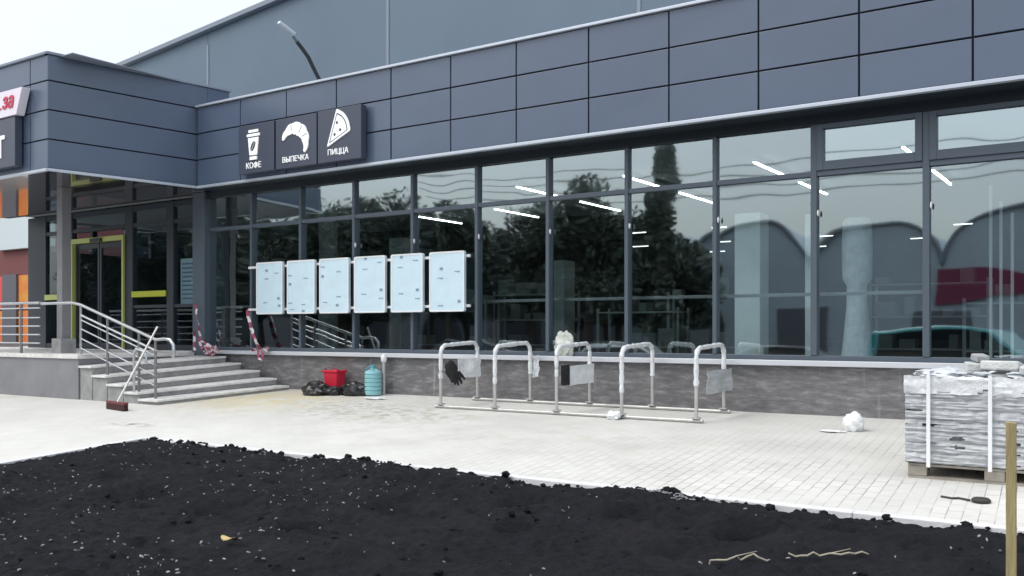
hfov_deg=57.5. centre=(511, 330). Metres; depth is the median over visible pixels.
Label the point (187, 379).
entrance stairs
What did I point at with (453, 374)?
work glove
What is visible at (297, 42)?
floodlight
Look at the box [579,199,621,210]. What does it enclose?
ceiling light
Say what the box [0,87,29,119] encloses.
banner sign
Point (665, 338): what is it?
shelving unit
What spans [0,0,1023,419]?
supermarket building
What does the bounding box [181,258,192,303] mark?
notice sheet
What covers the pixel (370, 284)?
hanging panel
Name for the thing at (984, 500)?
rubber mallet
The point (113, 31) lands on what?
sky
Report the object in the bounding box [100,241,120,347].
door leaf
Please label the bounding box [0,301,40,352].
platform railing
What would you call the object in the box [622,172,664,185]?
ceiling light
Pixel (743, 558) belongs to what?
twig
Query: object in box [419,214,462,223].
ceiling light
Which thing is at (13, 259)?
red shop building
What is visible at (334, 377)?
red bucket
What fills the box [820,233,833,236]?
ceiling light
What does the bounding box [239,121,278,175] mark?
icon sign
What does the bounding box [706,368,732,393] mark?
plastic sheet
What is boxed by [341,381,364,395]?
rubbish bag
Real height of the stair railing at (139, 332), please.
1.565 m
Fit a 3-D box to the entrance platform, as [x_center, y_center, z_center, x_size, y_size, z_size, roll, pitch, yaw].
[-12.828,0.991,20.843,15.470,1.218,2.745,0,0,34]
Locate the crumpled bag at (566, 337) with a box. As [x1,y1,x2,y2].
[554,330,573,355]
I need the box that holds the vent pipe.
[381,354,386,394]
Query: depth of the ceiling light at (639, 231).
23.69 m
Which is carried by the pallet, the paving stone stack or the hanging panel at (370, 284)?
the paving stone stack
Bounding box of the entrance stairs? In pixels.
[78,356,288,404]
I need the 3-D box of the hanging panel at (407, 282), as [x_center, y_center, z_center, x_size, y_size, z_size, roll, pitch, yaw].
[-1.615,-0.735,14.412,0.640,0.900,0.052,0,0,34]
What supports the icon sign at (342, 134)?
attached to the supermarket building at (476, 110)
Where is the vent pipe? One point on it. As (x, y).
(383, 358)
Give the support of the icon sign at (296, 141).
attached to the supermarket building at (476, 110)
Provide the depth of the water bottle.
14.54 m
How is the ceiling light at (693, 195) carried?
attached to the supermarket building at (476, 110)
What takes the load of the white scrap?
on the pavement
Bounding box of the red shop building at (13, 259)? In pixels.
[0,217,124,343]
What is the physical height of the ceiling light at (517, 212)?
0.070 m
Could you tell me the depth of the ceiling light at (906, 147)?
12.74 m
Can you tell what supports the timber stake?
on the soil bed
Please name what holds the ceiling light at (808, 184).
attached to the supermarket building at (476, 110)
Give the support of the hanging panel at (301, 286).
hanging from the mounting rail at (388, 260)
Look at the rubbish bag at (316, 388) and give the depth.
14.85 m
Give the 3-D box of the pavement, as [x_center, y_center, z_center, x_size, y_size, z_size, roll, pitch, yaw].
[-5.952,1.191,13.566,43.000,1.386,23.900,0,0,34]
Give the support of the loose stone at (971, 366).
on the paving stone stack
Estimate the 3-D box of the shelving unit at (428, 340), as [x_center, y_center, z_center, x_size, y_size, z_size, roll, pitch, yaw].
[-1.005,-0.171,16.810,1.640,1.122,0.440,0,0,34]
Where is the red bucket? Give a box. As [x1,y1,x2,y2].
[322,367,347,386]
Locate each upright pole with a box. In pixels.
[989,185,991,357]
[999,201,1002,357]
[1011,213,1013,357]
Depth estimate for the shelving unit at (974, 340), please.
11.67 m
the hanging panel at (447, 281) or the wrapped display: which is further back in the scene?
the hanging panel at (447, 281)
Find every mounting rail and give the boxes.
[248,254,470,268]
[248,304,470,310]
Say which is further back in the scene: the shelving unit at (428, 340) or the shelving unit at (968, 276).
the shelving unit at (428, 340)
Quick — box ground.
[0,339,1023,528]
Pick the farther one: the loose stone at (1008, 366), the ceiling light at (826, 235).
the ceiling light at (826, 235)
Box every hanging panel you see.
[256,261,284,313]
[287,259,316,313]
[319,257,350,312]
[354,255,386,312]
[391,253,424,311]
[429,251,465,311]
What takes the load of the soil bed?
on the ground
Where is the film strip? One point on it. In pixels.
(535, 367)
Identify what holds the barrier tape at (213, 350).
attached to the supermarket building at (476, 110)
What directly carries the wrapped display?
on the supermarket building at (476, 110)
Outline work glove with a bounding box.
[445,360,465,385]
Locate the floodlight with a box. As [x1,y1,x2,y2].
[277,21,320,79]
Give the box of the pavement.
[0,346,1023,527]
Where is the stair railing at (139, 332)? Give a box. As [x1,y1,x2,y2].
[40,301,175,398]
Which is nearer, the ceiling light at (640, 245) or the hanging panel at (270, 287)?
the hanging panel at (270, 287)
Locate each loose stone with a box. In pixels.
[964,362,984,371]
[970,353,989,362]
[980,360,1022,371]
[1019,366,1023,373]
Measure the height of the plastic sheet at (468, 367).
0.290 m
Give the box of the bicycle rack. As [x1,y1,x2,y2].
[435,341,730,422]
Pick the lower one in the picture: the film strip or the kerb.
the kerb
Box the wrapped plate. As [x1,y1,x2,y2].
[561,364,593,385]
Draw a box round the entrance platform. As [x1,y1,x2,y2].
[0,347,193,399]
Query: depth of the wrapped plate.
12.11 m
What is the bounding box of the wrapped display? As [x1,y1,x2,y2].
[841,217,872,355]
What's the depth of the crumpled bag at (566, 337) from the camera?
12.92 m
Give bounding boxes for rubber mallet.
[940,495,990,503]
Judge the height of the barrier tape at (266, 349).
0.900 m
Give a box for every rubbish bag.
[301,380,341,395]
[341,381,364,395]
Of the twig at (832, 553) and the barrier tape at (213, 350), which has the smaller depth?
the twig at (832, 553)
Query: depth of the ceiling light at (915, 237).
25.17 m
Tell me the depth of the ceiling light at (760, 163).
14.21 m
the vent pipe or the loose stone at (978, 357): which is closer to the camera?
the loose stone at (978, 357)
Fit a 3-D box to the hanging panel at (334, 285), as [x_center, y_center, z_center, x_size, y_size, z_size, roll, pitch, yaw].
[-2.902,-0.735,15.276,0.660,0.900,0.052,0,0,34]
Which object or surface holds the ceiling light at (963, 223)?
attached to the supermarket building at (476, 110)
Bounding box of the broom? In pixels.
[106,326,157,410]
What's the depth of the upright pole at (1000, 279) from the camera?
11.14 m
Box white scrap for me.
[606,410,621,419]
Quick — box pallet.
[908,462,1023,486]
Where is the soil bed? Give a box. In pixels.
[0,439,1023,575]
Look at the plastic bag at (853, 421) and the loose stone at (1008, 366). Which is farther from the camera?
the plastic bag at (853, 421)
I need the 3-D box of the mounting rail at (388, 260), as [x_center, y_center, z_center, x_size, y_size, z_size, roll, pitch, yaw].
[-2.634,-1.110,15.155,4.860,0.040,0.035,0,0,34]
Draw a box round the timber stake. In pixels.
[1006,421,1016,575]
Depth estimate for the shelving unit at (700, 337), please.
14.58 m
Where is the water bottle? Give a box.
[364,365,381,395]
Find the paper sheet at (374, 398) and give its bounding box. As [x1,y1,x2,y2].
[364,397,385,398]
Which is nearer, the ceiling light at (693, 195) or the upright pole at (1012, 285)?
the upright pole at (1012, 285)
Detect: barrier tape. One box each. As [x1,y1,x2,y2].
[193,303,221,355]
[246,309,268,359]
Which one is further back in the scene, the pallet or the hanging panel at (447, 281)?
the hanging panel at (447, 281)
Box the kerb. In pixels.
[0,437,1023,533]
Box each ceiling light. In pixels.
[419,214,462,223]
[493,207,539,217]
[515,183,564,195]
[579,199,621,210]
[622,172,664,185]
[632,230,646,233]
[632,244,648,246]
[678,190,711,202]
[720,239,731,241]
[752,158,789,174]
[797,179,828,194]
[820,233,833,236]
[901,142,914,152]
[909,236,921,238]
[932,167,951,184]
[953,221,973,224]
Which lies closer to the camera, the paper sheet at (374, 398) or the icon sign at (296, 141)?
the paper sheet at (374, 398)
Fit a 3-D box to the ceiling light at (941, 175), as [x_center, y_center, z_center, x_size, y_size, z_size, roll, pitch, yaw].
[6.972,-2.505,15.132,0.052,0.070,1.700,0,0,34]
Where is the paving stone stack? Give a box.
[903,366,1023,471]
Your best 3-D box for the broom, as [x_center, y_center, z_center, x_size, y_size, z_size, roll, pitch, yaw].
[-5.687,0.554,14.067,0.639,1.245,0.760,0,0,34]
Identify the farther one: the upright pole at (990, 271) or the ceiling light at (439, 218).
the ceiling light at (439, 218)
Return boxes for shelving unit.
[419,289,500,350]
[493,279,579,351]
[596,295,689,352]
[667,277,734,352]
[868,268,993,357]
[962,284,1023,356]
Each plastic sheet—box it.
[458,357,480,376]
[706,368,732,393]
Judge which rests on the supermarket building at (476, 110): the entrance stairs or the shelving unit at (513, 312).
the shelving unit at (513, 312)
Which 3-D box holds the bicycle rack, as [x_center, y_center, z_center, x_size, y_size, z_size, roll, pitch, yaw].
[0.808,0.602,12.162,3.910,0.920,0.950,0,0,34]
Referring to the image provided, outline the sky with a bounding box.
[0,0,263,64]
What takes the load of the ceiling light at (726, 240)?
attached to the supermarket building at (476, 110)
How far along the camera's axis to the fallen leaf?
5.81 m
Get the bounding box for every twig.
[709,551,769,564]
[788,548,868,556]
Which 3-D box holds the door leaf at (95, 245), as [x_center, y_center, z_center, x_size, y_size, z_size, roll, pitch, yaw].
[-9.121,-0.748,20.094,0.878,2.235,0.050,0,0,34]
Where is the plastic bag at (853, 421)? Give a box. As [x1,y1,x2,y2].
[820,411,864,432]
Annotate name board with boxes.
[0,117,21,169]
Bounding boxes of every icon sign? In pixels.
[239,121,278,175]
[276,113,321,169]
[318,104,365,164]
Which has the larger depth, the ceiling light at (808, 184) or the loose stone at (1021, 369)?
the ceiling light at (808, 184)
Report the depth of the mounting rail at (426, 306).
14.68 m
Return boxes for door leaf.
[76,243,99,347]
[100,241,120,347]
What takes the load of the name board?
attached to the supermarket building at (476, 110)
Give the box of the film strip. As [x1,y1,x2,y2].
[532,355,539,377]
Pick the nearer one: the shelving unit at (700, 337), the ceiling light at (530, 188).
the shelving unit at (700, 337)
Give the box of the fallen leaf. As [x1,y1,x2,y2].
[221,535,234,540]

